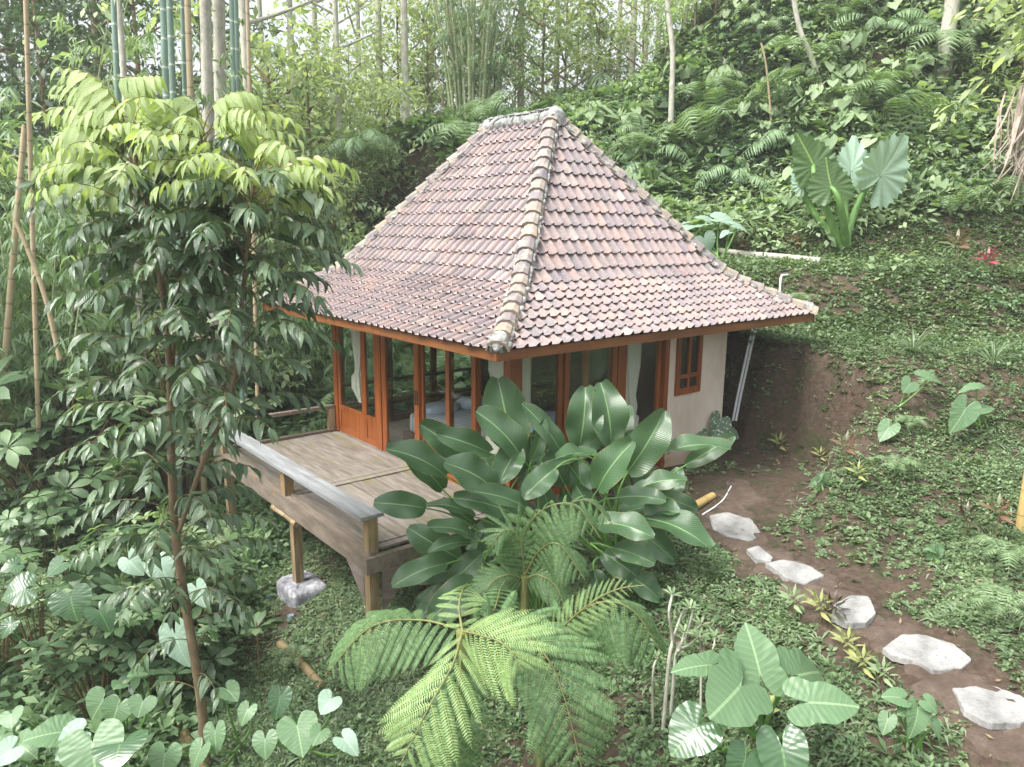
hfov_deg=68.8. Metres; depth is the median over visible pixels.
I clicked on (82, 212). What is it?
tree
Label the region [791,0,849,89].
tree
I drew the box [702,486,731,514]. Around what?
hose
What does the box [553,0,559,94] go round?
tree
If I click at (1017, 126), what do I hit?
dry palm frond
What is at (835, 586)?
leaf litter
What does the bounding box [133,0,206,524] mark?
bamboo
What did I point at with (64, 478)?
shrub
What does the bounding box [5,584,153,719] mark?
shrub
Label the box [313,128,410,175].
palm
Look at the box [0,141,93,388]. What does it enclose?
tree
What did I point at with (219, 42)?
bamboo
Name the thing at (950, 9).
tree
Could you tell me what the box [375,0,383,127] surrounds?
tree
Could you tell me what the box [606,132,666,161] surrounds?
fern
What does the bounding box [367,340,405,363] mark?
fern
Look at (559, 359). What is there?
glazed door
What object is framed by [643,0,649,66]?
tree
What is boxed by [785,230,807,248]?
cordyline
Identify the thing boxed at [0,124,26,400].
bamboo
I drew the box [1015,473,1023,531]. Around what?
bamboo post
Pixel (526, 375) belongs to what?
curtain
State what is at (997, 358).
lemongrass
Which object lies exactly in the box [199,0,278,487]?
bamboo
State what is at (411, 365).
fern
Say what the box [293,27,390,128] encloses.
tree
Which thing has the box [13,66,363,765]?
slender tree
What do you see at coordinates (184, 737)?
fallen bamboo
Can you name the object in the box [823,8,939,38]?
fern
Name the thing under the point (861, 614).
stepping stone
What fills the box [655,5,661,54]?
tree
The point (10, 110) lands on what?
tree
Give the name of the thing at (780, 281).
standpipe
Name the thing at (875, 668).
croton
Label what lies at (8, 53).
tree
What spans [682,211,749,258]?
elephant ear
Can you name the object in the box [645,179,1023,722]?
ground cover
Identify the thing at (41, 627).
shrub
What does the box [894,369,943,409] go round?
taro
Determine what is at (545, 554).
tree fern
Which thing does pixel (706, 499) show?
bamboo edging
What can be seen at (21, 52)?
tree
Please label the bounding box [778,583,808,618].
croton
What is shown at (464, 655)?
tree fern
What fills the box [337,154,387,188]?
fern
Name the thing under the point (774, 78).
fern
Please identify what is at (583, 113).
shrub
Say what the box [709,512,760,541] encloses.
stepping stone
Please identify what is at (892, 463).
fern
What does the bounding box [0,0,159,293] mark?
tree
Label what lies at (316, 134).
palm
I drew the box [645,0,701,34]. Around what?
tree
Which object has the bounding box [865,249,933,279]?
shrub
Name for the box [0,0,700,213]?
sky
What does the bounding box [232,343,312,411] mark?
shrub
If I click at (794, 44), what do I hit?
fern
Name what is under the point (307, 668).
fallen bamboo
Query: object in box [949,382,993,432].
taro
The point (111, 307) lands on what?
tree
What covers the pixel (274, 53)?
tree
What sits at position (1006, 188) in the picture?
fern
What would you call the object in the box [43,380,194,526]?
shrub
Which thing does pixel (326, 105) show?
tree
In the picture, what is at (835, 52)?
fern
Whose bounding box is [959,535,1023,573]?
fern
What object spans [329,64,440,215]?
tree
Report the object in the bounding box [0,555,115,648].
taro
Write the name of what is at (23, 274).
bamboo clump
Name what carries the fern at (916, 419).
on the ground at (810, 418)
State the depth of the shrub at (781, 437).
12.54 m
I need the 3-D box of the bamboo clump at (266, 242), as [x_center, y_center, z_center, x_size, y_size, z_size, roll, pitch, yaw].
[-6.322,-2.745,18.051,6.246,5.708,5.172,9,14,35]
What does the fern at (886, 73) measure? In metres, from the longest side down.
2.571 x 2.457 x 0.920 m
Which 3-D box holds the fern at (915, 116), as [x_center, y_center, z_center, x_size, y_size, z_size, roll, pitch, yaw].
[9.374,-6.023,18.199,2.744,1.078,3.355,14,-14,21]
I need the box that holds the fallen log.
[718,248,820,262]
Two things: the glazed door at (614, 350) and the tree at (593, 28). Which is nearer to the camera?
the glazed door at (614, 350)
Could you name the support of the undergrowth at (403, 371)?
on the ground at (810, 418)
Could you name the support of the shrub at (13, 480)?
on the ground at (810, 418)
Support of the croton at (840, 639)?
on the ground at (810, 418)
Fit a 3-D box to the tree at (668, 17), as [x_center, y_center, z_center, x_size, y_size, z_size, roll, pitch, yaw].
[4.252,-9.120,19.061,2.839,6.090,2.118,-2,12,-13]
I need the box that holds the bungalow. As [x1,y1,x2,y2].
[213,105,818,672]
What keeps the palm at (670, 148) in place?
on the ground at (810, 418)
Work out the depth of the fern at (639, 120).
19.42 m
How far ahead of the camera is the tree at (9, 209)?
14.91 m
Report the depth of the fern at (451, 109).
20.60 m
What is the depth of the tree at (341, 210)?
18.48 m
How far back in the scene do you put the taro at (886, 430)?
10.46 m
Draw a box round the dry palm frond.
[979,84,1023,204]
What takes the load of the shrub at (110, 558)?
on the ground at (810, 418)
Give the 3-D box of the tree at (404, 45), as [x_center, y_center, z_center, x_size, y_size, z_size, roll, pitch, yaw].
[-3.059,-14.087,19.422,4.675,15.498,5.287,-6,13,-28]
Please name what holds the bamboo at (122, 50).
on the ground at (810, 418)
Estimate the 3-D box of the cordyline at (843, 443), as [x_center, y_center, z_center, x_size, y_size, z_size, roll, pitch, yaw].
[4.408,0.876,9.941,0.462,0.541,0.437,11,15,40]
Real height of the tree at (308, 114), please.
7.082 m
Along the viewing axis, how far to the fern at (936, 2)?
19.33 m
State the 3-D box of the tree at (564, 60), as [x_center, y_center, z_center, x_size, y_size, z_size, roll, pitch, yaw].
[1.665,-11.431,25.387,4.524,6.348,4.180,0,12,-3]
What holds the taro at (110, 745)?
on the ground at (810, 418)
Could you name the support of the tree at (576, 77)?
on the ground at (810, 418)
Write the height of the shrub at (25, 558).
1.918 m
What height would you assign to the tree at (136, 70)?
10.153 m
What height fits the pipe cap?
0.088 m
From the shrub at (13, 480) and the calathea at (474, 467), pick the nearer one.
the calathea at (474, 467)
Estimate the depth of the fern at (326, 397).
15.11 m
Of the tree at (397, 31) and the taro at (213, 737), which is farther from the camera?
the tree at (397, 31)
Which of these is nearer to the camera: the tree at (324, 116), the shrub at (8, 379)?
the shrub at (8, 379)
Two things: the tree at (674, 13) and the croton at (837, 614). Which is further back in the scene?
the tree at (674, 13)
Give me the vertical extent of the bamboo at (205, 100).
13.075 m
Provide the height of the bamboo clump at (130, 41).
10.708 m
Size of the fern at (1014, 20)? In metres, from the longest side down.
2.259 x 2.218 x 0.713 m
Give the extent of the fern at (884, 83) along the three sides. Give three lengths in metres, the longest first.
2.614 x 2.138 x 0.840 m
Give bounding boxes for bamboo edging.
[696,492,715,508]
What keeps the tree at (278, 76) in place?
on the ground at (810, 418)
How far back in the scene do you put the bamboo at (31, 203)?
11.22 m
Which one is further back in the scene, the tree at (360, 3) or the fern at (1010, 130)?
the tree at (360, 3)
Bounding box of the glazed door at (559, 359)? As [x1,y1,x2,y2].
[517,353,563,501]
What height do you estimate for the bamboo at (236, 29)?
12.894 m
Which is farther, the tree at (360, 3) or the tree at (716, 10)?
the tree at (360, 3)
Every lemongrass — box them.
[884,325,952,352]
[964,339,1023,365]
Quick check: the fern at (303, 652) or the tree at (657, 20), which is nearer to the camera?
the fern at (303, 652)
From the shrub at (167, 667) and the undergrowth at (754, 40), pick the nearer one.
the shrub at (167, 667)
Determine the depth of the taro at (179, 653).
8.55 m
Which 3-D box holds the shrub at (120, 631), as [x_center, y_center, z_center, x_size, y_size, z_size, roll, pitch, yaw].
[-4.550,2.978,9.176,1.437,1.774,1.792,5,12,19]
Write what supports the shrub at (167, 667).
on the ground at (810, 418)
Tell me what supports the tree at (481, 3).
on the ground at (810, 418)
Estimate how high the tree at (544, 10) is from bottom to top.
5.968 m
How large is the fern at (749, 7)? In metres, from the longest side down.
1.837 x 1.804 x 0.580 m
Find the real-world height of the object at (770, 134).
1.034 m
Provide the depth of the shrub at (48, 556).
11.07 m
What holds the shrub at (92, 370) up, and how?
on the ground at (810, 418)
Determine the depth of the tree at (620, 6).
32.42 m
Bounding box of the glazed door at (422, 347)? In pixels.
[420,345,453,441]
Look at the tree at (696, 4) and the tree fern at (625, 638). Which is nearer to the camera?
the tree fern at (625, 638)
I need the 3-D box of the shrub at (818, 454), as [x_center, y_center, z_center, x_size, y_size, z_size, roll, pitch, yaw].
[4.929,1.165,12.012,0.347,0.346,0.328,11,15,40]
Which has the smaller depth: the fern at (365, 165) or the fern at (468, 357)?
the fern at (468, 357)
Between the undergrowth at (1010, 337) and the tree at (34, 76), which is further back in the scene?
the tree at (34, 76)
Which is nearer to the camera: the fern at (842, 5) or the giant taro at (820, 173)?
the giant taro at (820, 173)
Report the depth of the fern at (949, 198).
15.91 m
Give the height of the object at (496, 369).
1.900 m
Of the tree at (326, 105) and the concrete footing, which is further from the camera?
the tree at (326, 105)
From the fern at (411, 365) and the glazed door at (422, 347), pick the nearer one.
the glazed door at (422, 347)
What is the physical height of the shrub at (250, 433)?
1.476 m
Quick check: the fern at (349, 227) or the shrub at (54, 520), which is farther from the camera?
the fern at (349, 227)
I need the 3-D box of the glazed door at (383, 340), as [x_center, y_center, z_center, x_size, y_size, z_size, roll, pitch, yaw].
[-1.754,0.143,11.758,0.057,2.168,1.120,-9,15,-38]
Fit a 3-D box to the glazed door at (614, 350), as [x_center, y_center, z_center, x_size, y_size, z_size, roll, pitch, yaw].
[1.095,0.413,10.572,1.030,2.168,0.045,-9,15,-38]
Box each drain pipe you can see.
[731,329,753,420]
[735,328,756,420]
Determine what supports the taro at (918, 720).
on the ground at (810, 418)
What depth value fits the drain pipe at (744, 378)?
13.10 m
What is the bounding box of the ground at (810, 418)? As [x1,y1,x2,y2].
[2,0,1023,766]
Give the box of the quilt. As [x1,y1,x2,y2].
[530,410,554,432]
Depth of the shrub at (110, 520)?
12.05 m
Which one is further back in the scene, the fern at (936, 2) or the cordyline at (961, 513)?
the fern at (936, 2)
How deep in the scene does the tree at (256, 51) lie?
18.98 m
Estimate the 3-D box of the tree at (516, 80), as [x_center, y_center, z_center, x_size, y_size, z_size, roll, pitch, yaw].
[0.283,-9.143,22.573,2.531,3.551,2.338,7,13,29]
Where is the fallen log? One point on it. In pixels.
(758, 254)
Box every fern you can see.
[15,615,49,642]
[269,643,316,672]
[312,364,373,392]
[317,371,373,428]
[322,218,374,238]
[324,115,401,149]
[325,580,622,766]
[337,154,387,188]
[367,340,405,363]
[393,350,470,381]
[411,119,480,151]
[437,104,481,116]
[444,90,526,122]
[454,352,470,362]
[472,495,616,686]
[495,578,667,766]
[606,112,672,148]
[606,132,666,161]
[651,98,752,160]
[665,70,753,108]
[670,87,754,133]
[678,107,735,126]
[704,78,751,102]
[727,0,760,32]
[734,15,794,33]
[742,31,865,70]
[743,63,827,111]
[780,38,847,68]
[789,292,819,300]
[803,0,879,27]
[808,69,918,119]
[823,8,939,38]
[824,0,912,13]
[842,79,933,114]
[850,92,969,143]
[867,146,913,198]
[867,454,924,473]
[881,57,949,83]
[888,11,1021,67]
[892,415,930,429]
[909,0,971,8]
[910,185,1000,215]
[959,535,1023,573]
[960,583,1023,621]
[975,175,1023,203]
[990,67,1019,77]
[992,129,1022,149]
[1004,3,1023,20]
[1006,14,1023,27]
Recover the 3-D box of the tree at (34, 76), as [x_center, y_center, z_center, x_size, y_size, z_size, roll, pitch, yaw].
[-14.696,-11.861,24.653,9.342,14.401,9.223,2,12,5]
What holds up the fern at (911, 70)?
on the ground at (810, 418)
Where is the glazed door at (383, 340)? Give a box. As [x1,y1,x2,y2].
[380,336,421,455]
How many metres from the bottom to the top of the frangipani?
1.390 m
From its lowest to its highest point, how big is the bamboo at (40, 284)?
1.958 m
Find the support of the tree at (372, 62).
on the ground at (810, 418)
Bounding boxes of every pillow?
[426,401,459,414]
[457,395,483,408]
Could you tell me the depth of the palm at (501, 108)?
21.03 m
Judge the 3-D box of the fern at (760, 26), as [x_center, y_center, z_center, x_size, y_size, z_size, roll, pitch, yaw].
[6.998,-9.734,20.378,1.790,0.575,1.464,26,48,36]
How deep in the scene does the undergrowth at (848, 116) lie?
18.54 m
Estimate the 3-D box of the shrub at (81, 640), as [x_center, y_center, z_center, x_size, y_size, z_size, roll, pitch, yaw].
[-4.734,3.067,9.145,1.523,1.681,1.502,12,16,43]
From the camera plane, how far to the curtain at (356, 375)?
13.06 m
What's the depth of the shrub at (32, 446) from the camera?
12.01 m
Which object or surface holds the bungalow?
on the ground at (810, 418)
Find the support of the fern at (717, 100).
on the ground at (810, 418)
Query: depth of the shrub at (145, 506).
12.77 m
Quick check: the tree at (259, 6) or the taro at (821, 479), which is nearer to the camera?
the taro at (821, 479)
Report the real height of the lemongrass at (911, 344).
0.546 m
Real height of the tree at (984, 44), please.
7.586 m
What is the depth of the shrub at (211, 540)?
10.19 m
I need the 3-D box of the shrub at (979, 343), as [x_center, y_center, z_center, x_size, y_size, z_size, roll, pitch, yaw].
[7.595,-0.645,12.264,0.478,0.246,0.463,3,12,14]
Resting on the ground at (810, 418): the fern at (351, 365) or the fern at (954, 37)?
the fern at (954, 37)
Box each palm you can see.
[255,119,362,167]
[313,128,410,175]
[491,105,514,115]
[538,71,614,101]
[539,93,613,103]
[607,143,691,182]
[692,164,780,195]
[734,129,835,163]
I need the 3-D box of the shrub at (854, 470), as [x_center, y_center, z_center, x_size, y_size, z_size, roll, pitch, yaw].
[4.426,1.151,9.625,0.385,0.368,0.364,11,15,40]
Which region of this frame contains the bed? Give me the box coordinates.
[403,408,600,465]
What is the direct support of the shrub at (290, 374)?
on the ground at (810, 418)
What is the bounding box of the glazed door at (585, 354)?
[581,347,610,460]
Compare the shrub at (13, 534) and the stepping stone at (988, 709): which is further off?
the shrub at (13, 534)
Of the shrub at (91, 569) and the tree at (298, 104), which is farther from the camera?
the tree at (298, 104)
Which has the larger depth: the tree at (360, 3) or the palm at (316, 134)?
the tree at (360, 3)
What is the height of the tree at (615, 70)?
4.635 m
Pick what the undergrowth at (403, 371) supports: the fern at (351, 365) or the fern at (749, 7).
the fern at (351, 365)
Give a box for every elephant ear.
[668,700,808,766]
[670,623,858,740]
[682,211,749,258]
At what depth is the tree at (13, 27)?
22.06 m
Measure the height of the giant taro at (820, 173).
2.506 m
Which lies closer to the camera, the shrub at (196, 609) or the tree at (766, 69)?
the shrub at (196, 609)
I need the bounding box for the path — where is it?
[701,479,1023,766]
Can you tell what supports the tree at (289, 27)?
on the ground at (810, 418)
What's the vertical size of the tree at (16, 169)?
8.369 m
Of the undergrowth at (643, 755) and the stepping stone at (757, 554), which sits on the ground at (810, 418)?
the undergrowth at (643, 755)
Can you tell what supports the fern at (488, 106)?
on the ground at (810, 418)
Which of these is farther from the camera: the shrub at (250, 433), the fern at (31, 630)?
the shrub at (250, 433)
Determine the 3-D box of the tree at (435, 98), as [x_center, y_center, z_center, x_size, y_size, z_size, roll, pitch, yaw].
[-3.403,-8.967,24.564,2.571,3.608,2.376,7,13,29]
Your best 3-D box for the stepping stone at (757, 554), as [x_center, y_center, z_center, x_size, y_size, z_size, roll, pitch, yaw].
[2.804,1.954,8.473,0.209,0.081,0.395,-2,12,-14]
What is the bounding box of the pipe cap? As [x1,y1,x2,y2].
[287,614,294,619]
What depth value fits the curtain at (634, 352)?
11.21 m
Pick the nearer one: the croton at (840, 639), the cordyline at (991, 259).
the croton at (840, 639)
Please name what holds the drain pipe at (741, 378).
on the ground at (810, 418)
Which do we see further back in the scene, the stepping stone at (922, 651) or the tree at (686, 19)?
the tree at (686, 19)
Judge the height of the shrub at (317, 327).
4.173 m
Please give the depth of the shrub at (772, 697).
6.45 m
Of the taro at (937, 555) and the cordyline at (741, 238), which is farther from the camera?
the cordyline at (741, 238)
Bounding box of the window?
[674,335,703,395]
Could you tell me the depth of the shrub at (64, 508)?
11.48 m
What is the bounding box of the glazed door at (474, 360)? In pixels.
[445,350,477,486]
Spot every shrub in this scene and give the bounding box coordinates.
[0,349,150,515]
[0,360,128,516]
[0,383,175,552]
[0,407,114,546]
[0,488,109,591]
[0,489,112,591]
[0,504,103,598]
[0,520,81,617]
[0,543,73,673]
[0,570,80,694]
[2,525,99,611]
[3,346,160,486]
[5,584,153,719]
[6,454,132,553]
[9,400,129,469]
[22,420,150,509]
[26,394,183,529]
[36,522,219,664]
[40,527,236,662]
[41,348,221,509]
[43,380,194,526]
[45,522,214,651]
[47,324,228,511]
[54,528,134,585]
[54,556,207,680]
[59,572,174,697]
[63,310,263,516]
[64,460,152,556]
[87,505,236,611]
[96,571,238,703]
[97,565,232,679]
[123,511,234,585]
[181,382,267,398]
[232,330,321,415]
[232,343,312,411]
[233,371,290,439]
[237,390,287,439]
[568,97,620,126]
[750,695,778,743]
[769,431,790,451]
[810,446,831,464]
[844,459,872,484]
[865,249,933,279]
[959,337,989,349]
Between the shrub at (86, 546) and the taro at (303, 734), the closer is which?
the taro at (303, 734)
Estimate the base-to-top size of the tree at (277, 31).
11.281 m
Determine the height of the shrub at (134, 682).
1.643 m
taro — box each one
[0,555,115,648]
[0,705,39,760]
[0,713,147,766]
[85,667,156,733]
[117,548,206,666]
[148,679,256,766]
[252,685,358,759]
[696,410,738,439]
[790,132,910,249]
[809,471,829,492]
[878,418,900,441]
[878,687,941,753]
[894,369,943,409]
[924,543,944,561]
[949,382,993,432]
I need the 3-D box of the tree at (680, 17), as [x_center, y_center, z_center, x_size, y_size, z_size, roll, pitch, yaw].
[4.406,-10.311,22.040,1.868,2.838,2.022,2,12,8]
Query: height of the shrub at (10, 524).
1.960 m
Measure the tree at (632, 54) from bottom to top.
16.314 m
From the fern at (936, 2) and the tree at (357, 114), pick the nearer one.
the fern at (936, 2)
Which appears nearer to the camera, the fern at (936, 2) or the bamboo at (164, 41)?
the bamboo at (164, 41)
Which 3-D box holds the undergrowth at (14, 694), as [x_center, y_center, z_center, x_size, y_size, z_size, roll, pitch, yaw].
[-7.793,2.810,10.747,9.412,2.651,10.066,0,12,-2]
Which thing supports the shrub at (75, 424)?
on the ground at (810, 418)
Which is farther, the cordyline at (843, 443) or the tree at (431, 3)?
the tree at (431, 3)
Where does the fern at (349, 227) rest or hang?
on the ground at (810, 418)
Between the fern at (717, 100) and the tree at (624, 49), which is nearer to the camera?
the fern at (717, 100)
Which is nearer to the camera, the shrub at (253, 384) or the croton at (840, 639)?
the croton at (840, 639)
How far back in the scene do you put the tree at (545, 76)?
27.47 m
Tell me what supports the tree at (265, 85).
on the ground at (810, 418)
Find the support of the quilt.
on the bed
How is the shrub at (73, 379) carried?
on the ground at (810, 418)
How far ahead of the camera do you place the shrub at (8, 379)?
11.89 m
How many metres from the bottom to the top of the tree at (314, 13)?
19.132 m
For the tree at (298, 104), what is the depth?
25.07 m
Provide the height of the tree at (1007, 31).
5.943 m
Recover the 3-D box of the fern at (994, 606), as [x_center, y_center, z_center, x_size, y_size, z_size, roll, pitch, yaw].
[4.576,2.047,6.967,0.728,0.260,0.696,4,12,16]
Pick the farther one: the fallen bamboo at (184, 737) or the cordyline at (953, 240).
the cordyline at (953, 240)
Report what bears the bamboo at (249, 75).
on the ground at (810, 418)
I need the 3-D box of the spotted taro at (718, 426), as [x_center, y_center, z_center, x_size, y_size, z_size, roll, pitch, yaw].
[3.267,0.878,12.198,1.027,0.800,0.478,-1,12,-7]
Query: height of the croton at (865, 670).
0.286 m
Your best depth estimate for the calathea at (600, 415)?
8.43 m
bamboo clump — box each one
[0,0,253,401]
[0,120,168,530]
[185,168,365,358]
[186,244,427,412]
[416,0,538,115]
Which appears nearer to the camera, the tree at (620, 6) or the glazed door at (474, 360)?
the glazed door at (474, 360)
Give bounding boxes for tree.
[0,0,93,328]
[0,0,157,188]
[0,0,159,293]
[0,0,160,207]
[0,0,212,159]
[0,0,213,163]
[0,2,105,142]
[0,91,117,385]
[0,94,187,379]
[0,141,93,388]
[0,145,74,377]
[0,164,159,400]
[1,0,229,309]
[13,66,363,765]
[19,124,268,408]
[63,132,296,366]
[80,0,396,355]
[105,134,324,388]
[127,0,333,142]
[137,71,365,348]
[196,29,382,231]
[213,21,320,139]
[226,0,398,215]
[227,0,356,103]
[251,71,288,162]
[256,59,318,166]
[262,70,326,155]
[286,0,299,163]
[289,50,367,168]
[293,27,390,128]
[294,173,391,270]
[298,86,351,150]
[300,0,386,127]
[301,106,410,262]
[308,0,442,252]
[311,0,408,121]
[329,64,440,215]
[342,0,454,120]
[345,28,419,128]
[352,71,392,131]
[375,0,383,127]
[379,0,475,121]
[380,55,445,126]
[389,0,491,115]
[400,0,409,140]
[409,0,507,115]
[417,63,475,115]
[418,0,453,106]
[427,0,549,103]
[447,0,551,64]
[450,37,509,106]
[464,0,609,98]
[478,17,556,107]
[497,0,623,101]
[504,63,553,106]
[517,1,524,106]
[530,8,614,93]
[548,1,598,85]
[551,0,638,91]
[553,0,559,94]
[556,9,644,90]
[585,0,688,68]
[606,32,652,84]
[615,0,653,82]
[628,0,636,77]
[628,0,747,143]
[630,0,692,62]
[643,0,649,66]
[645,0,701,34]
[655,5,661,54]
[659,0,747,49]
[683,3,689,27]
[687,0,732,28]
[739,42,808,128]
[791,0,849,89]
[899,0,959,83]
[922,0,1023,96]
[927,0,1023,149]
[980,0,1023,84]
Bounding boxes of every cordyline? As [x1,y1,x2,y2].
[730,231,753,249]
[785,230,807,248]
[830,431,863,466]
[937,228,977,265]
[947,501,985,533]
[974,246,1005,266]
[975,494,1020,537]
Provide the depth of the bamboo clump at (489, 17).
22.46 m
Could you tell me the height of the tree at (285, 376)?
7.082 m
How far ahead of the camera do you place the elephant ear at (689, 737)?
5.24 m
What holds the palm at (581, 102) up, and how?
on the ground at (810, 418)
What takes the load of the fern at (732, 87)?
on the ground at (810, 418)
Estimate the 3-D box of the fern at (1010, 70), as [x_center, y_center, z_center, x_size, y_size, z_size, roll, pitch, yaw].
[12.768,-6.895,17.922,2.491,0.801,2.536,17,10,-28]
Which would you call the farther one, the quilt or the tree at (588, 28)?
the tree at (588, 28)
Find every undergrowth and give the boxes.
[0,419,326,766]
[5,505,948,766]
[12,95,586,499]
[16,0,1023,498]
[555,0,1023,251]
[572,0,1023,216]
[644,0,819,201]
[920,265,1023,410]
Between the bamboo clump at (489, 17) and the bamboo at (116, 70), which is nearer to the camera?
the bamboo at (116, 70)
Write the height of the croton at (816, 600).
0.368 m
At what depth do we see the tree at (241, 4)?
16.33 m
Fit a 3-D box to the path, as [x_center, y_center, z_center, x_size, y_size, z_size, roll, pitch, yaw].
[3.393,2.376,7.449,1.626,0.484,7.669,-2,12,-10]
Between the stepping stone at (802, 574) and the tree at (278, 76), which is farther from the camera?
the tree at (278, 76)
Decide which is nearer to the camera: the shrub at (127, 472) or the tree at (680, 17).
the shrub at (127, 472)
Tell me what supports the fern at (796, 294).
on the ground at (810, 418)
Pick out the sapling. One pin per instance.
(258, 617)
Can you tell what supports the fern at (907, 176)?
on the ground at (810, 418)
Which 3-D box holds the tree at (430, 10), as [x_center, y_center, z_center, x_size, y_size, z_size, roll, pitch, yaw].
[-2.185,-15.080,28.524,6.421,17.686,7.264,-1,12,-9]
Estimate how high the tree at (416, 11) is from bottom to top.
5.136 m
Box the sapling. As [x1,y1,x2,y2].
[238,610,275,684]
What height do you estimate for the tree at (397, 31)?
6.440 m
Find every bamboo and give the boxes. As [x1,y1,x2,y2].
[0,0,48,492]
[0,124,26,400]
[9,0,159,452]
[13,219,62,359]
[93,0,175,432]
[106,0,243,518]
[125,0,251,493]
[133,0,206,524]
[171,718,208,766]
[180,0,235,495]
[191,0,296,444]
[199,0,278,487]
[209,0,244,487]
[218,0,314,439]
[234,0,281,434]
[276,640,325,688]
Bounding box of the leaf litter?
[261,272,1012,766]
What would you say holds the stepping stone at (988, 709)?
on the path
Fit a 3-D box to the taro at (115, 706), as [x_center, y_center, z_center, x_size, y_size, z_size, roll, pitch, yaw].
[-4.003,3.473,7.674,0.574,1.475,1.799,-6,14,-31]
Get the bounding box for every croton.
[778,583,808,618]
[803,588,840,622]
[818,590,851,621]
[829,624,866,658]
[843,642,878,679]
[864,654,897,686]
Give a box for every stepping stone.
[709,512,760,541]
[746,546,772,563]
[765,560,823,584]
[831,595,875,628]
[882,634,970,673]
[952,686,1023,729]
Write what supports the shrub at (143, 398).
on the ground at (810, 418)
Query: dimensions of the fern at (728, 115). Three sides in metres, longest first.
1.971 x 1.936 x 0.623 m
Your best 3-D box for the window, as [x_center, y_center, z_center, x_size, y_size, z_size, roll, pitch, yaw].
[2.773,-0.411,11.701,0.610,1.160,0.042,-9,15,-38]
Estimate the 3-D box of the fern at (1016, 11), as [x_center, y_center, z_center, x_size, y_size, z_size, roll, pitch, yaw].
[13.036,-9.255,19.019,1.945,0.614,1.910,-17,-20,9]
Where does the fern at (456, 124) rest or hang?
on the ground at (810, 418)
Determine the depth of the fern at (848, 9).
19.43 m
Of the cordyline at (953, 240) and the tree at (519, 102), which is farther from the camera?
the tree at (519, 102)
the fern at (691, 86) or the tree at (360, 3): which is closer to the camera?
the fern at (691, 86)
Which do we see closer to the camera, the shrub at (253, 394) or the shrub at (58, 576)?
the shrub at (58, 576)
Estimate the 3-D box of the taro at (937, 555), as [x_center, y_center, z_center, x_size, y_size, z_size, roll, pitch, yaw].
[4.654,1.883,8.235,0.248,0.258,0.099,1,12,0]
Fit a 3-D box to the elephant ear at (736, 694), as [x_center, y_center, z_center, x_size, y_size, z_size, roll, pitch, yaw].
[1.954,2.556,5.578,1.403,1.356,0.994,-9,15,-38]
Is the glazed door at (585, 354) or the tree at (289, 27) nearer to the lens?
the glazed door at (585, 354)
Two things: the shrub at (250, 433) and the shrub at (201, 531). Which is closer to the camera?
the shrub at (201, 531)
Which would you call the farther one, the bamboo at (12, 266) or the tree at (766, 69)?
the tree at (766, 69)
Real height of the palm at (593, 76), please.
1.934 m
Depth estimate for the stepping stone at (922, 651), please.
6.58 m
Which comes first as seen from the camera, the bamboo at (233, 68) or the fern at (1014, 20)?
the bamboo at (233, 68)
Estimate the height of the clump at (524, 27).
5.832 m
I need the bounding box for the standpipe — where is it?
[779,274,787,291]
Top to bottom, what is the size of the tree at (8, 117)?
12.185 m
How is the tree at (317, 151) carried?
on the ground at (810, 418)
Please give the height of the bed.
0.497 m
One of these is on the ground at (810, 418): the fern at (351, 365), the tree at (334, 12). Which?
the tree at (334, 12)
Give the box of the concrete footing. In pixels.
[277,570,327,607]
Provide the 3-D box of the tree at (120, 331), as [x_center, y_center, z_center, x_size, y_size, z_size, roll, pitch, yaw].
[-7.517,-1.538,15.601,5.053,7.674,5.469,-10,15,-41]
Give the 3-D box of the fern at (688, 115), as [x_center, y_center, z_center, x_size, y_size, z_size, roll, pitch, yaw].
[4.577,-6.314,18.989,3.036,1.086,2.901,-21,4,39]
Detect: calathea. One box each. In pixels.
[373,376,555,621]
[519,379,735,604]
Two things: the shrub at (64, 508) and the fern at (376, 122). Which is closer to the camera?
the shrub at (64, 508)
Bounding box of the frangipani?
[649,585,724,729]
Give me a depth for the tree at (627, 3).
23.76 m
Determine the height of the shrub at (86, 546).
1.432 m
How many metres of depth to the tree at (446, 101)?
26.04 m
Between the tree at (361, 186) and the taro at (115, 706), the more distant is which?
the tree at (361, 186)
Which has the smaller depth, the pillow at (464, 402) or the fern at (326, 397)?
the pillow at (464, 402)
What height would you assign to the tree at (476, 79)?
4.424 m
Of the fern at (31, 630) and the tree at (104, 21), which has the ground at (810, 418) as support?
the tree at (104, 21)
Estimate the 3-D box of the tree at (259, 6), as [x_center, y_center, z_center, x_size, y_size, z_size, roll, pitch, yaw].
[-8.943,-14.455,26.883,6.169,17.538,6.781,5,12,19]
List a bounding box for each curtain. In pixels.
[351,329,361,402]
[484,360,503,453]
[522,357,531,402]
[625,343,641,429]
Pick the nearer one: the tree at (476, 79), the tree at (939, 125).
the tree at (939, 125)
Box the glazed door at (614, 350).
[560,346,617,492]

